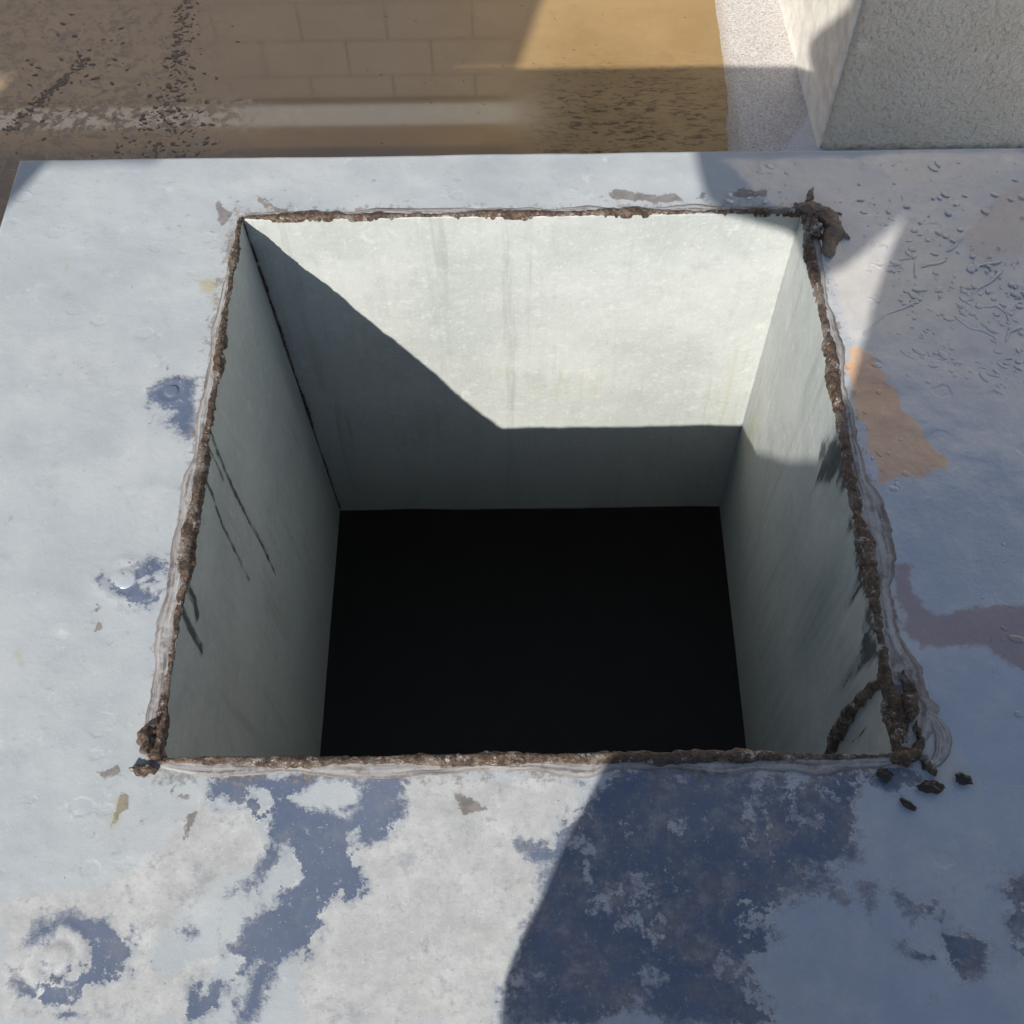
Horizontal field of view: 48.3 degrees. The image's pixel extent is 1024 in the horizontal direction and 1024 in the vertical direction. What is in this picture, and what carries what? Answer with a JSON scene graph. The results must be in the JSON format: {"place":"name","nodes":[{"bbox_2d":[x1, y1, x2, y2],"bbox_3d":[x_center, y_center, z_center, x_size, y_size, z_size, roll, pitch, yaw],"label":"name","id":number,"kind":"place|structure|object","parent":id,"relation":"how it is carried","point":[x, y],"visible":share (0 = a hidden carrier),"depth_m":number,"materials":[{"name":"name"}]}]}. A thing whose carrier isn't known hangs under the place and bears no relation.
{"place":"outdoors","nodes":[
{"label":"outdoors","id":0,"kind":"place"},
{"bbox_2d":[715,0,1023,151],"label":"roof deck","id":1,"kind":"structure","parent":0,"point":[767,109],"depth_m":2.23,"materials":[{"name":"grey concrete"}]},
{"bbox_2d":[0,0,727,226],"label":"puddle","id":2,"kind":"object","parent":1,"relation":"on","point":[300,78],"visible":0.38,"depth_m":2.26,"materials":[{"name":"liquid"}]},
{"bbox_2d":[2,0,707,158],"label":"silt litter","id":3,"kind":"object","parent":2,"relation":"on","point":[64,81],"visible":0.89,"depth_m":2.26,"materials":[{"name":"brown soil"}]},
{"bbox_2d":[0,149,1023,1023],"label":"roof curb","id":4,"kind":"structure","parent":1,"relation":"on","point":[230,389],"depth_m":1.09,"materials":[{"name":"metal"}]},
{"bbox_2d":[320,506,745,756],"bbox_3d":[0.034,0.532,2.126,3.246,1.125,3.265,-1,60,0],"label":"shaft","id":5,"kind":"object","parent":4,"relation":"in","point":[561,631],"depth_m":2.90,"materials":[{"name":"black"}]},
{"bbox_2d":[724,156,1023,716],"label":"water drops","id":6,"kind":"object","parent":4,"relation":"on","point":[973,267],"visible":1,"depth_m":1.18,"materials":[{"name":"water"}]},
{"bbox_2d":[876,767,892,783],"bbox_3d":[0.304,0.214,0.932,0.012,0.001,0.013,-36,66,-18],"label":"sealant flake","id":7,"kind":"object","parent":4,"relation":"on","point":[884,775],"visible":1,"depth_m":0.93,"materials":[{"name":"brown"}]},
{"bbox_2d":[899,797,916,810],"bbox_3d":[0.319,0.236,0.919,0.016,0.002,0.007,30,65,17],"label":"sealant flake","id":8,"kind":"object","parent":4,"relation":"on","point":[907,804],"visible":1,"depth_m":0.92,"materials":[{"name":"brown"}]},
{"bbox_2d":[916,780,944,793],"bbox_3d":[0.340,0.223,0.926,0.024,0.002,0.012,5,60,3],"label":"sealant flake","id":9,"kind":"object","parent":4,"relation":"on","point":[932,786],"visible":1,"depth_m":0.93,"materials":[{"name":"brown"}]},
{"bbox_2d":[955,772,972,785],"bbox_3d":[0.368,0.217,0.929,0.014,0.002,0.011,-4,60,-2],"label":"sealant flake","id":10,"kind":"object","parent":4,"relation":"on","point":[962,779],"visible":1,"depth_m":0.93,"materials":[{"name":"brown"}]},
{"bbox_2d":[779,0,1023,149],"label":"parapet wall","id":11,"kind":"structure","parent":1,"relation":"on","point":[910,74],"depth_m":2.00,"materials":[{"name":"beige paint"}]}
]}

